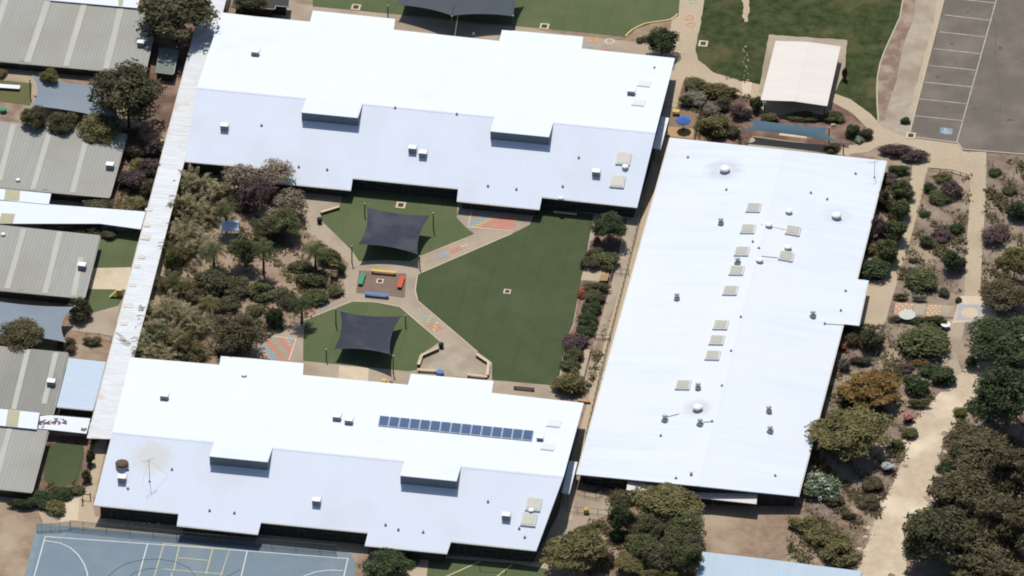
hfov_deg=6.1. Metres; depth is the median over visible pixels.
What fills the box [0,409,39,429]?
link canopy
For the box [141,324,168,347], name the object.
shrub
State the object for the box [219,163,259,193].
tree
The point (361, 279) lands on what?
bench
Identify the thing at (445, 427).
solar panel
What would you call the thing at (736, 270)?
roof skylight
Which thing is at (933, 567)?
garden soil
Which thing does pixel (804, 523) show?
shrub
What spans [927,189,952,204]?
shrub
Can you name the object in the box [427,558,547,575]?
lawn
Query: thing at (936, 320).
shrub
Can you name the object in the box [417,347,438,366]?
seat wall
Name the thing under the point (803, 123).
gravel border
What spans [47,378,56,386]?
air conditioner
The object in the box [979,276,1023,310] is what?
tree
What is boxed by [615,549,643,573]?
tree
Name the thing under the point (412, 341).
lawn
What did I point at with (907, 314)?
round table
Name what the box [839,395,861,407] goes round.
shrub
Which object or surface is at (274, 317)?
shrub
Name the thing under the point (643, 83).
roof skylight
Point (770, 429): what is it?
exhaust flue
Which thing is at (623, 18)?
lawn
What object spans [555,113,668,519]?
walkway paving
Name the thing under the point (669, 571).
tree
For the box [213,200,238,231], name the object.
palm tree
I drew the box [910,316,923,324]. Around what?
shrub
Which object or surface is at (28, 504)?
shrub
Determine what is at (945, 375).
shrub
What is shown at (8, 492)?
window
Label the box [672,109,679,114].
play table
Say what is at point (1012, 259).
tree
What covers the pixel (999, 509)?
tree
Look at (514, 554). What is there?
window
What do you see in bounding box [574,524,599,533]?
shrub
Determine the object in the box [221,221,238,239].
canopy tent
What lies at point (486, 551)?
window
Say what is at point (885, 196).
shrub
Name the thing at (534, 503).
roof skylight
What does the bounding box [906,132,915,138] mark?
drain
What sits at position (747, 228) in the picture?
roof skylight
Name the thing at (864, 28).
lawn
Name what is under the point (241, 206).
shrub
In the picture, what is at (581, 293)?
shrub
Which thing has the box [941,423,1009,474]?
tree
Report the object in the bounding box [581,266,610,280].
pavement
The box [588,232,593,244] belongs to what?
pavement
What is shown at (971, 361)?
shrub
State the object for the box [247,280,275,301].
shrub
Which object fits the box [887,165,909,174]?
shrub
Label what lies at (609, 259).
shrub
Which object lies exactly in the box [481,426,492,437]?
solar panel
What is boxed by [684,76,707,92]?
shrub
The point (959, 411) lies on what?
shrub
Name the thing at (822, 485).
shrub
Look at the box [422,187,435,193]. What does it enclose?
window
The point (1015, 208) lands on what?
shrub
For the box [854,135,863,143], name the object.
shrub
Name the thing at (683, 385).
roof skylight
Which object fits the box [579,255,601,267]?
shrub
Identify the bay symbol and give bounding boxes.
[940,127,952,134]
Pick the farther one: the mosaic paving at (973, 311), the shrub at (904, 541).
the mosaic paving at (973, 311)
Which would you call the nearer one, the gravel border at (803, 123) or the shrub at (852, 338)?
the shrub at (852, 338)
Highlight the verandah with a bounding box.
[626,481,757,514]
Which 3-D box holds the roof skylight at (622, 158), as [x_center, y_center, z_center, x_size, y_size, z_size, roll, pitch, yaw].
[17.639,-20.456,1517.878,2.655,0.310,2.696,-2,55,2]
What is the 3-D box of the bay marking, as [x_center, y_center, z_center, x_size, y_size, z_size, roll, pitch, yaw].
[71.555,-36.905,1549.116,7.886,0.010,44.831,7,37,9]
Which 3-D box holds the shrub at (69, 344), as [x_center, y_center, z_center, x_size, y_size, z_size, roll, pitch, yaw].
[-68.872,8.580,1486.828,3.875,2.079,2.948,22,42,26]
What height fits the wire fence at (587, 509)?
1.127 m
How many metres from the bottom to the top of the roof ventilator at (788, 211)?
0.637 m
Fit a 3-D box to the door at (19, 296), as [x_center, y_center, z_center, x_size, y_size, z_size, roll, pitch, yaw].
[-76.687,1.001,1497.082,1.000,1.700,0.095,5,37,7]
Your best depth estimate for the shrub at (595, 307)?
1493.99 m
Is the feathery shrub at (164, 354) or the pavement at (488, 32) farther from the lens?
the pavement at (488, 32)
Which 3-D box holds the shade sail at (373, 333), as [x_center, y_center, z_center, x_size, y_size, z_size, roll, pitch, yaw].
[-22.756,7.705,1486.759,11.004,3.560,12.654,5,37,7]
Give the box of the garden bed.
[560,218,626,393]
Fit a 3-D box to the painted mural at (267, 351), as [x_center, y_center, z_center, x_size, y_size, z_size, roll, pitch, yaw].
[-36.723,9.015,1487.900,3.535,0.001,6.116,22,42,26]
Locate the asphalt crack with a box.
[990,6,1023,119]
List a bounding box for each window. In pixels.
[0,490,13,493]
[38,295,51,298]
[135,513,149,518]
[163,516,177,521]
[211,531,225,535]
[235,533,248,537]
[265,526,278,532]
[323,532,337,537]
[327,189,340,192]
[353,181,366,186]
[353,535,366,540]
[376,183,389,188]
[400,550,414,554]
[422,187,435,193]
[424,553,438,557]
[445,190,457,195]
[483,548,496,554]
[511,551,525,557]
[543,199,556,205]
[587,476,600,482]
[590,205,603,210]
[610,480,623,486]
[614,207,627,212]
[770,497,784,502]
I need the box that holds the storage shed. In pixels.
[155,47,178,80]
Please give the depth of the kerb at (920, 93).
1537.05 m
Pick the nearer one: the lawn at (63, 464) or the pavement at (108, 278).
the lawn at (63, 464)
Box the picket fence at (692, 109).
[665,102,699,139]
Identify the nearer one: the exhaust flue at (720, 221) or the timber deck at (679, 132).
the exhaust flue at (720, 221)
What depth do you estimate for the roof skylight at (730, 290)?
1492.56 m
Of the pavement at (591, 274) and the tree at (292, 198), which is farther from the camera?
the tree at (292, 198)
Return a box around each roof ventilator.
[622,164,628,169]
[692,404,702,411]
[720,165,729,172]
[756,257,762,262]
[765,222,772,227]
[784,245,791,249]
[785,209,791,213]
[831,212,841,219]
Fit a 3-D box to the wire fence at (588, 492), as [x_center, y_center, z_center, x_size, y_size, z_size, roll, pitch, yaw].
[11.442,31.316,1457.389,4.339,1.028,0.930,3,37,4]
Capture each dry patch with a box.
[701,512,856,570]
[742,0,749,21]
[834,512,877,568]
[923,496,930,501]
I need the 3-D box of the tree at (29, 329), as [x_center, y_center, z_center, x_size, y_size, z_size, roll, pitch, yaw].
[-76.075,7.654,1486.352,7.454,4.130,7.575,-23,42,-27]
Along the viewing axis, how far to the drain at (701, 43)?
1552.49 m
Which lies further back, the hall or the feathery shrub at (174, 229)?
the feathery shrub at (174, 229)
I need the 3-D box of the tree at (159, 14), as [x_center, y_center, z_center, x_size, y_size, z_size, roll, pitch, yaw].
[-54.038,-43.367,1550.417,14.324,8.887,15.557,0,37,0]
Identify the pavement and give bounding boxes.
[39,439,107,528]
[60,498,79,521]
[71,303,119,335]
[88,267,130,289]
[94,516,367,554]
[256,3,666,400]
[338,366,368,380]
[356,270,405,297]
[400,19,511,40]
[407,559,428,575]
[419,342,486,378]
[445,556,559,570]
[579,350,589,375]
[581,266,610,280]
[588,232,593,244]
[662,0,703,110]
[748,136,849,155]
[779,133,806,137]
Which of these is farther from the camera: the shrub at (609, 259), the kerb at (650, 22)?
the kerb at (650, 22)
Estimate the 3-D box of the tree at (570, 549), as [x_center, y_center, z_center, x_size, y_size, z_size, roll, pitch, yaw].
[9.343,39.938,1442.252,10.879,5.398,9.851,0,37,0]
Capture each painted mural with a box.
[260,337,294,360]
[261,338,290,357]
[262,336,287,359]
[262,338,292,358]
[306,308,315,315]
[427,323,442,329]
[448,246,461,253]
[469,214,489,224]
[469,214,493,226]
[470,213,516,230]
[472,215,496,226]
[476,215,499,226]
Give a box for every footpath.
[655,58,761,151]
[742,81,751,93]
[832,93,985,176]
[861,280,896,325]
[882,163,925,280]
[941,319,964,375]
[952,296,996,322]
[964,152,985,295]
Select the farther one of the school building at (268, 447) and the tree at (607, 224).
the tree at (607, 224)
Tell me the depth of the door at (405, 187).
1519.12 m
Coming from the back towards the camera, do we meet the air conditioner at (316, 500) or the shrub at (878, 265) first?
the shrub at (878, 265)
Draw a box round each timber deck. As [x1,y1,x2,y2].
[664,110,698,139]
[666,126,693,137]
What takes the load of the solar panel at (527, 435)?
on the school building at (268, 447)
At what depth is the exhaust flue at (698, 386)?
1472.77 m
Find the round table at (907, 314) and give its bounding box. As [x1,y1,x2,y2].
[899,310,915,319]
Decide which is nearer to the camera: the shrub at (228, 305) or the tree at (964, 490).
the tree at (964, 490)
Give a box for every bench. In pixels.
[0,84,19,90]
[358,272,365,285]
[364,291,388,297]
[371,269,395,275]
[397,276,404,288]
[417,368,436,372]
[467,373,486,378]
[513,386,534,390]
[553,211,576,215]
[577,399,590,403]
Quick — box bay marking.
[915,0,996,141]
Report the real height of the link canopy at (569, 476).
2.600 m
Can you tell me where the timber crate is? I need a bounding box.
[599,273,608,282]
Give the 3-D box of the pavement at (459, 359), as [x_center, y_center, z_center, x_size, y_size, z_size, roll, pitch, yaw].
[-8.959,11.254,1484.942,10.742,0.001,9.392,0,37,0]
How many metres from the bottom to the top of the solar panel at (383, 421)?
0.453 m
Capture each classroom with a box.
[0,0,154,76]
[0,122,127,201]
[0,225,100,303]
[0,346,68,420]
[0,426,48,498]
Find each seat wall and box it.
[320,206,339,214]
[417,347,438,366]
[476,354,489,377]
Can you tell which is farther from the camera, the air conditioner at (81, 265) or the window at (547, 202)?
the window at (547, 202)
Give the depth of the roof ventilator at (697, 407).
1468.28 m
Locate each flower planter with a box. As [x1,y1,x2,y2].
[881,461,894,472]
[902,412,915,422]
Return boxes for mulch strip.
[878,0,915,121]
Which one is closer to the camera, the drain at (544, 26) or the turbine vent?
the turbine vent
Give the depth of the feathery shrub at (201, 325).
1490.12 m
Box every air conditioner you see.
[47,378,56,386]
[77,262,87,269]
[106,161,115,169]
[117,474,127,482]
[137,39,146,46]
[160,392,169,400]
[220,122,229,130]
[251,48,260,55]
[312,497,321,505]
[332,413,342,420]
[344,416,354,424]
[408,145,417,152]
[418,149,428,157]
[501,511,511,519]
[536,434,544,440]
[592,168,601,176]
[627,87,636,95]
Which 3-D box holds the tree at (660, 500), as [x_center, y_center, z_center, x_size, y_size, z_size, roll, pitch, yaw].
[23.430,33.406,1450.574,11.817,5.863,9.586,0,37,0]
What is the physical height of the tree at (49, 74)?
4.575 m
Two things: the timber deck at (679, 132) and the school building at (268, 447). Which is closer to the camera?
the school building at (268, 447)
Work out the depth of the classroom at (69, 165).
1523.27 m
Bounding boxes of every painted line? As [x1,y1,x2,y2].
[272,335,295,360]
[468,212,513,231]
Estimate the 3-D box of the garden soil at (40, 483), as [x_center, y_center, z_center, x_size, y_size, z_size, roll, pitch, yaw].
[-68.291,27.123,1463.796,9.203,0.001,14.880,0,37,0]
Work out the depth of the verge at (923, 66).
1549.33 m
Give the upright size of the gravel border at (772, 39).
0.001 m
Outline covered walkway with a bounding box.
[87,0,225,438]
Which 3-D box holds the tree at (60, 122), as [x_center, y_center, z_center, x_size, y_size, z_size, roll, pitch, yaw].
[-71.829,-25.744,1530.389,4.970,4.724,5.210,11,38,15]
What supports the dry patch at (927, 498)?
on the sand track
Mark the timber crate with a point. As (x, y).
(603, 278)
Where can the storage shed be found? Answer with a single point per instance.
(166, 64)
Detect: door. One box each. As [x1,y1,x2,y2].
[17,293,23,298]
[20,61,25,69]
[111,510,117,519]
[191,528,197,535]
[201,165,207,173]
[298,529,304,538]
[403,185,408,193]
[458,545,464,554]
[471,204,477,209]
[570,202,576,210]
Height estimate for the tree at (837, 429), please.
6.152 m
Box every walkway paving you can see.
[544,492,611,551]
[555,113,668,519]
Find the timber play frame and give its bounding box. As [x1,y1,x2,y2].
[330,264,337,279]
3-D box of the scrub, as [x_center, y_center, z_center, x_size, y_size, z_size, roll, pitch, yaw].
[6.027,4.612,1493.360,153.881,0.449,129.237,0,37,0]
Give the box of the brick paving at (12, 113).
[0,102,22,122]
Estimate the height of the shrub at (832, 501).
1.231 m
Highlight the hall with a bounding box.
[696,552,862,575]
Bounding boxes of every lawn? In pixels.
[0,80,31,104]
[44,442,83,485]
[85,289,125,312]
[93,229,138,267]
[303,302,439,370]
[313,0,679,36]
[321,189,473,260]
[416,207,593,384]
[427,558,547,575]
[695,0,901,120]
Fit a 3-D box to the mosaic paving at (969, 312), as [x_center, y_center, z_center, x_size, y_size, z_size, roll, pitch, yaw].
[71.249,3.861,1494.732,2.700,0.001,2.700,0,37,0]
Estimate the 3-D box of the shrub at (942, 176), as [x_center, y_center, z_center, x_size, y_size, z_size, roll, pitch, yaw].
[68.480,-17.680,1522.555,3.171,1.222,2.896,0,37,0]
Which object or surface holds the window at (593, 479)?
in the school building at (779, 359)
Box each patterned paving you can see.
[894,303,912,314]
[913,304,925,314]
[926,305,940,315]
[940,305,955,316]
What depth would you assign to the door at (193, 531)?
1449.56 m
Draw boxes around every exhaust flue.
[661,414,667,421]
[674,293,679,299]
[695,382,700,389]
[696,418,703,425]
[718,218,723,224]
[734,257,740,264]
[766,406,771,412]
[766,425,773,433]
[809,310,815,317]
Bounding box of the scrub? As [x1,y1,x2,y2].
[46,77,1023,575]
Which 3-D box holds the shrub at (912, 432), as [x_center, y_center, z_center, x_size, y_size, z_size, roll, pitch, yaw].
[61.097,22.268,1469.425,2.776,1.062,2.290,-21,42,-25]
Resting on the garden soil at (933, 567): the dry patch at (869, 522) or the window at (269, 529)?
the dry patch at (869, 522)
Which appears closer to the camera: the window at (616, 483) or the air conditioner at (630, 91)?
the window at (616, 483)
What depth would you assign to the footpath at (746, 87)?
1542.90 m
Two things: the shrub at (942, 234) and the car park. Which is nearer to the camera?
the shrub at (942, 234)
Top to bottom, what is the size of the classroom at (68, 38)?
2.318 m
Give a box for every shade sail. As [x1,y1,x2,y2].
[0,302,75,341]
[29,75,124,132]
[325,309,405,373]
[351,203,433,268]
[387,0,453,35]
[453,0,515,30]
[739,119,843,152]
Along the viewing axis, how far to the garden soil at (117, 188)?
1527.68 m
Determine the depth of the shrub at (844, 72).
1543.62 m
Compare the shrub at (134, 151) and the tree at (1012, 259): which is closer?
the tree at (1012, 259)
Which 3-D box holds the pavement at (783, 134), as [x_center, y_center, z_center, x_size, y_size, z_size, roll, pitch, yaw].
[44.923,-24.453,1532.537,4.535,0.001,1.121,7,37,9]
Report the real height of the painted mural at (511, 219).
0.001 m
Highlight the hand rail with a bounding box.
[584,204,642,442]
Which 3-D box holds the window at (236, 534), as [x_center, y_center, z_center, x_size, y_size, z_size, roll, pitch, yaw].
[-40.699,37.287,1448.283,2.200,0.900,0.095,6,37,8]
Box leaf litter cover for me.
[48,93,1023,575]
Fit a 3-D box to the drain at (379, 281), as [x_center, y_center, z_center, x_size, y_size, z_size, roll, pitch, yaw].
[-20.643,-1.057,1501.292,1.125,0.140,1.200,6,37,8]
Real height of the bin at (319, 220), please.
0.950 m
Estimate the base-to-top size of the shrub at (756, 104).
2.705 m
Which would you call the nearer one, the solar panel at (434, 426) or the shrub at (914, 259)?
the solar panel at (434, 426)
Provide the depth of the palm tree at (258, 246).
1499.29 m
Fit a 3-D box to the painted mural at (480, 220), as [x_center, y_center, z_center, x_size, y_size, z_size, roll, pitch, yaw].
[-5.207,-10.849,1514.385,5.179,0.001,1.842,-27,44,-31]
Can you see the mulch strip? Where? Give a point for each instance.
(888, 72)
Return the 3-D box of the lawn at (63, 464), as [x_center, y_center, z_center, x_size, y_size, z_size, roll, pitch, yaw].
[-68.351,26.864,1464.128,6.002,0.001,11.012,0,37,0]
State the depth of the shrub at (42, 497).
1455.80 m
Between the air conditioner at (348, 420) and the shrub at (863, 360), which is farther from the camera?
the shrub at (863, 360)
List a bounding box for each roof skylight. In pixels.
[520,512,537,526]
[525,497,541,511]
[540,442,555,450]
[546,419,560,427]
[609,174,625,188]
[615,152,631,165]
[631,99,645,106]
[637,80,650,87]
[675,380,691,389]
[704,350,720,360]
[708,335,724,344]
[712,320,728,329]
[722,285,738,295]
[728,265,744,275]
[734,246,749,256]
[740,224,755,233]
[745,203,761,212]
[778,250,793,261]
[785,224,800,236]
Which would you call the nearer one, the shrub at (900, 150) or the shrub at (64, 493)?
the shrub at (64, 493)
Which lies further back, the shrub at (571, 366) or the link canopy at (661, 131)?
the link canopy at (661, 131)
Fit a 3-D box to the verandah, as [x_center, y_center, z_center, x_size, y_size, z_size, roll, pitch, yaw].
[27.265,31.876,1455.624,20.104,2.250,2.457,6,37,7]
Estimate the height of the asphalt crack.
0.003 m
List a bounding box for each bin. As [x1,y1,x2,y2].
[0,107,6,113]
[317,217,321,223]
[436,369,443,375]
[439,342,443,348]
[583,507,588,513]
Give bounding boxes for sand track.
[858,360,999,575]
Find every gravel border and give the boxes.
[755,112,825,126]
[759,34,846,92]
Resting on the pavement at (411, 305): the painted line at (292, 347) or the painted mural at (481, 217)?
the painted mural at (481, 217)
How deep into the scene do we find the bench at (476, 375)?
1481.25 m
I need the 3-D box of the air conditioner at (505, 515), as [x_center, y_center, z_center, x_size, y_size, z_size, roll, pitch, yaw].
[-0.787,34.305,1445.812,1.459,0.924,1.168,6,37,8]
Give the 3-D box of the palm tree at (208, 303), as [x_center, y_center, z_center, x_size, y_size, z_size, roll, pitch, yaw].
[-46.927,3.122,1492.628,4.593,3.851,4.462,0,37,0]
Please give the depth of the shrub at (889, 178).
1521.96 m
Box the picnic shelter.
[759,41,841,118]
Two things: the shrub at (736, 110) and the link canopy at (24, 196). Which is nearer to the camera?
the link canopy at (24, 196)
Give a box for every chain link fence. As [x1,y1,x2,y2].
[36,521,69,530]
[70,521,335,553]
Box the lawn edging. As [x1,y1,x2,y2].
[305,233,511,351]
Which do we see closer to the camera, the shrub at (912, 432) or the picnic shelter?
the shrub at (912, 432)
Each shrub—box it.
[0,69,6,77]
[6,499,39,508]
[24,489,55,508]
[40,224,76,230]
[45,498,66,514]
[52,486,72,500]
[56,337,76,351]
[66,296,93,321]
[71,485,86,494]
[73,224,102,234]
[81,336,102,344]
[81,469,92,481]
[82,198,115,208]
[86,449,95,464]
[99,227,117,237]
[114,195,145,210]
[115,169,147,188]
[115,328,163,358]
[124,145,143,157]
[129,157,142,171]
[135,305,174,345]
[139,333,184,360]
[140,158,160,178]
[140,178,154,195]
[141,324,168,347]
[142,138,163,156]
[142,288,184,325]
[148,318,191,347]
[153,269,188,297]
[158,234,203,265]
[162,298,208,330]
[163,249,181,269]
[165,196,188,220]
[165,327,209,360]
[166,209,208,245]
[167,344,195,361]
[169,186,213,223]
[170,273,200,297]
[174,165,211,203]
[180,308,218,337]
[180,339,214,362]
[181,172,229,203]
[181,228,218,261]
[184,182,207,201]
[185,289,205,304]
[186,193,226,227]
[193,268,227,296]
[211,294,241,312]
[220,275,250,295]
[226,188,253,210]
[245,304,263,315]
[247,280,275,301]
[262,191,276,201]
[264,307,282,327]
[272,286,298,307]
[287,260,311,273]
[295,272,325,285]
[300,288,329,305]
[318,247,340,266]
[327,286,344,295]
[336,262,346,273]
[404,554,419,566]
[550,371,588,393]
[559,359,580,371]
[562,332,590,349]
[562,347,584,361]
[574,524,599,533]
[575,324,595,336]
[576,312,598,326]
[577,288,585,298]
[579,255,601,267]
[581,301,601,314]
[582,282,611,291]
[583,289,606,302]
[584,247,604,256]
[593,237,600,243]
[593,252,620,269]
[596,551,614,570]
[611,532,622,541]
[678,94,693,105]
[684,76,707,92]
[686,91,707,106]
[698,114,730,136]
[702,82,739,97]
[702,104,720,115]
[711,97,730,111]
[726,124,741,136]
[728,104,752,118]
[749,95,763,112]
[759,113,779,120]
[782,111,824,121]
[787,516,817,531]
[802,472,840,500]
[803,522,836,545]
[819,538,862,566]
[822,110,845,122]
[822,496,844,505]
[823,142,841,153]
[824,531,850,544]
[838,344,846,349]
[838,358,850,369]
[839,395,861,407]
[841,512,857,518]
[842,67,847,79]
[844,123,860,136]
[845,333,860,346]
[849,356,874,364]
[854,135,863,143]
[857,494,880,510]
[858,327,886,348]
[859,257,891,278]
[860,128,874,137]
[861,476,883,491]
[865,243,876,254]
[871,215,887,237]
[875,238,899,264]
[877,144,911,155]
[877,188,893,209]
[880,368,893,376]
[883,171,897,184]
[885,219,908,242]
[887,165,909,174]
[887,198,911,221]
[888,316,902,322]
[890,178,915,199]
[890,439,904,448]
[892,293,909,299]
[896,321,951,357]
[899,363,914,372]
[900,116,910,123]
[900,149,930,161]
[901,535,912,549]
[902,427,918,437]
[903,374,930,395]
[904,266,938,291]
[906,398,932,406]
[908,257,918,262]
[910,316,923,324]
[911,359,930,365]
[912,295,927,300]
[917,363,941,374]
[918,235,932,247]
[919,211,930,216]
[920,315,947,324]
[924,182,937,191]
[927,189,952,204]
[929,365,957,384]
[931,227,952,242]
[934,171,952,181]
[938,287,949,295]
[939,179,963,198]
[941,249,967,271]
[948,222,964,233]
[952,407,967,416]
[964,355,977,367]
[980,224,1011,244]
[988,168,1001,175]
[1001,185,1017,194]
[1006,201,1023,218]
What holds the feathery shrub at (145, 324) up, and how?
on the garden soil at (274, 277)
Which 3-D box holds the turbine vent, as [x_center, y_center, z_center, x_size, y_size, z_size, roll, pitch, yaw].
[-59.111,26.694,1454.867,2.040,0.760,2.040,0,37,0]
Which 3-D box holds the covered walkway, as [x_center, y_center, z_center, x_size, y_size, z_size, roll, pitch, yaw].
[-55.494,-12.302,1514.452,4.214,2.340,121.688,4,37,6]
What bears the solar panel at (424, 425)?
on the school building at (268, 447)
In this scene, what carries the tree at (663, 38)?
on the pavement at (411, 305)
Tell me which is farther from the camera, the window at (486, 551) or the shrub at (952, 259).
the shrub at (952, 259)
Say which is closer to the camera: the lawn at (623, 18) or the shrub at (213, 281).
the shrub at (213, 281)
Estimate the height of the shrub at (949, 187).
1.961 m
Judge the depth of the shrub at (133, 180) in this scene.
1519.86 m
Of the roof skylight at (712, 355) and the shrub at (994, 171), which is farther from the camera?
the shrub at (994, 171)
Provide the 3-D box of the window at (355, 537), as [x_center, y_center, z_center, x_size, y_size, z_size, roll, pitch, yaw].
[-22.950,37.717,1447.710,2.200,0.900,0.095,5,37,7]
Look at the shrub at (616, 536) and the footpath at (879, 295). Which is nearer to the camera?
the shrub at (616, 536)
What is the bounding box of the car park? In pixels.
[911,0,1023,154]
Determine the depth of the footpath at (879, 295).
1497.11 m
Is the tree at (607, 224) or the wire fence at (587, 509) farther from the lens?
the tree at (607, 224)
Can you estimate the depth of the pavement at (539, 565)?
1444.87 m
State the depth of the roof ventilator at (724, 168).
1518.64 m
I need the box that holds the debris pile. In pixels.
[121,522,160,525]
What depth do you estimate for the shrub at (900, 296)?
1497.18 m
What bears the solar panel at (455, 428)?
on the school building at (268, 447)
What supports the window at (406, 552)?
in the school building at (268, 447)
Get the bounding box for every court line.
[34,536,347,575]
[109,559,239,575]
[154,543,229,575]
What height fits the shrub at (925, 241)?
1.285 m
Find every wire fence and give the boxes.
[568,506,631,514]
[573,489,601,497]
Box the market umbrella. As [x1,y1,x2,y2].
[676,116,690,130]
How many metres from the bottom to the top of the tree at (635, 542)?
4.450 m
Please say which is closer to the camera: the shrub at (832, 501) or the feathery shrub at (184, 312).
the shrub at (832, 501)
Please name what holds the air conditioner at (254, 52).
on the school building at (318, 94)
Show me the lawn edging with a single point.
(415, 288)
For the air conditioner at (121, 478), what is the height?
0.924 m
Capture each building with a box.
[93,356,583,561]
[185,10,674,216]
[232,0,289,17]
[576,138,886,505]
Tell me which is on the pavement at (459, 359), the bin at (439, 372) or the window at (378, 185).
the bin at (439, 372)
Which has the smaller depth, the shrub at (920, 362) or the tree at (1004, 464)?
the tree at (1004, 464)
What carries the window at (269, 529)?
in the school building at (268, 447)
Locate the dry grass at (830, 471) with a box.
[44,79,1023,575]
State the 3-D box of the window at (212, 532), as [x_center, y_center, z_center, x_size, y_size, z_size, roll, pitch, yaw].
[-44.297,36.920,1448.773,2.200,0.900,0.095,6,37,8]
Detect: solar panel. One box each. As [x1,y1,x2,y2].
[378,415,389,426]
[388,416,399,427]
[399,417,409,428]
[409,418,420,429]
[419,419,430,430]
[429,420,440,431]
[440,421,450,432]
[450,422,461,433]
[460,423,471,434]
[471,424,481,435]
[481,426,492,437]
[491,426,502,438]
[501,427,512,439]
[512,429,523,440]
[522,430,533,441]
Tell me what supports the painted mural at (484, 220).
on the pavement at (411, 305)
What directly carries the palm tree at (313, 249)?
on the garden soil at (274, 277)
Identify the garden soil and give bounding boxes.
[33,436,94,495]
[109,120,164,209]
[138,165,348,361]
[144,16,196,131]
[676,77,872,150]
[799,144,1023,575]
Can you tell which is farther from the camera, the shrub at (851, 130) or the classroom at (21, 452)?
the shrub at (851, 130)
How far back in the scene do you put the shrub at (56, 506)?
1454.39 m
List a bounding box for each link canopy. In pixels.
[0,189,50,204]
[0,201,145,237]
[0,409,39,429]
[38,415,89,441]
[50,0,138,7]
[562,461,577,505]
[653,116,668,159]
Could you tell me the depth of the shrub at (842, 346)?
1486.70 m
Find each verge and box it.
[879,0,935,135]
[909,0,942,112]
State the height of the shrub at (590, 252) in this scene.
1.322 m
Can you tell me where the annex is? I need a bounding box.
[56,358,105,416]
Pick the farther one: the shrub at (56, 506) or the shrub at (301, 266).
the shrub at (301, 266)
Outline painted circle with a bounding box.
[604,38,614,43]
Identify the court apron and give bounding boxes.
[25,524,68,575]
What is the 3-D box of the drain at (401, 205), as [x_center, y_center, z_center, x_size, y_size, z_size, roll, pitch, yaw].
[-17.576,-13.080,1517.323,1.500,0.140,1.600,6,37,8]
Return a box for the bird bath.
[941,322,949,328]
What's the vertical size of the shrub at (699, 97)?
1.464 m
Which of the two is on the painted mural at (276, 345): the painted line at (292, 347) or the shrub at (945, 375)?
the painted line at (292, 347)
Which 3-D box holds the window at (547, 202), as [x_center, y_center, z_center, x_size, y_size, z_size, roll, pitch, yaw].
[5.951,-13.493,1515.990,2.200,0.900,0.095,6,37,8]
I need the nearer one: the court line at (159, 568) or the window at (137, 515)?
the court line at (159, 568)
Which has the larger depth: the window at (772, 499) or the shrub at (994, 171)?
the shrub at (994, 171)
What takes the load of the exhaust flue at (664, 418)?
on the school building at (779, 359)
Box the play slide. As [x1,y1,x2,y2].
[109,287,121,297]
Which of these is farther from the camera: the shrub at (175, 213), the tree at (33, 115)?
the tree at (33, 115)
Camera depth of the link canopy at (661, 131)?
1528.46 m
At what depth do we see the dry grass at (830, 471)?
1487.94 m
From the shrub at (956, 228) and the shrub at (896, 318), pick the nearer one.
the shrub at (896, 318)
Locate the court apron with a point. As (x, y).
(51, 533)
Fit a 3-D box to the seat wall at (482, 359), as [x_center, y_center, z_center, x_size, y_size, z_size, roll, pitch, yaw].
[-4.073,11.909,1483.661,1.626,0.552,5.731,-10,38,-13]
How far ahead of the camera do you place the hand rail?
1489.73 m
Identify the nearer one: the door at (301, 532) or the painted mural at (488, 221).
the door at (301, 532)
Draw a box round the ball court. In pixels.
[31,527,354,575]
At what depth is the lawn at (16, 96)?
1541.38 m
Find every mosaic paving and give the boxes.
[956,304,981,320]
[961,308,977,317]
[964,309,975,315]
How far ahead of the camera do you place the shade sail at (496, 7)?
1555.22 m
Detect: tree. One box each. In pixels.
[0,316,44,351]
[19,105,47,128]
[38,67,58,81]
[45,112,78,135]
[76,112,122,143]
[87,57,166,127]
[134,0,220,41]
[196,295,223,316]
[199,241,226,269]
[209,309,268,356]
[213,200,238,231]
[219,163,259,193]
[225,233,261,266]
[230,0,267,11]
[237,176,278,210]
[249,217,277,238]
[249,237,277,274]
[254,157,296,192]
[260,206,302,234]
[272,187,308,210]
[285,296,315,323]
[300,240,331,269]
[358,547,415,575]
[539,529,608,573]
[589,211,628,241]
[604,488,636,511]
[607,504,631,531]
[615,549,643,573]
[625,532,657,556]
[628,481,705,524]
[631,514,666,539]
[637,567,684,575]
[640,26,679,54]
[641,536,677,569]
[661,508,705,534]
[661,524,700,547]
[671,540,704,575]
[804,404,896,460]
[837,367,903,408]
[901,504,987,565]
[925,469,1016,523]
[933,461,955,474]
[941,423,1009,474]
[949,535,1023,575]
[964,313,1023,365]
[965,365,1023,424]
[975,492,1023,549]
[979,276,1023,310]
[980,444,1023,499]
[993,246,1023,280]
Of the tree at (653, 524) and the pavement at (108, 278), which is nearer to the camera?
the tree at (653, 524)
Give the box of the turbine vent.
[115,459,128,469]
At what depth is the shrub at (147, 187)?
1518.41 m
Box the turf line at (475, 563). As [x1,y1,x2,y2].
[447,561,511,575]
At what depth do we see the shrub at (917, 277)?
1499.74 m
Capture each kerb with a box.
[625,14,677,36]
[876,0,903,121]
[909,0,1023,154]
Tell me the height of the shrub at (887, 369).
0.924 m
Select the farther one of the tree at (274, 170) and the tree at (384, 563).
the tree at (274, 170)
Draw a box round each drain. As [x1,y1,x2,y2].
[351,4,360,10]
[376,278,383,283]
[395,202,405,208]
[503,289,510,293]
[539,23,549,29]
[698,40,708,46]
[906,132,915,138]
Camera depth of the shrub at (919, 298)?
1496.83 m
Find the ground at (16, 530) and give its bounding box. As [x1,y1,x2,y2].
[0,0,1023,575]
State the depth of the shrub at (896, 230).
1507.72 m
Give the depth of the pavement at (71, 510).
1454.90 m

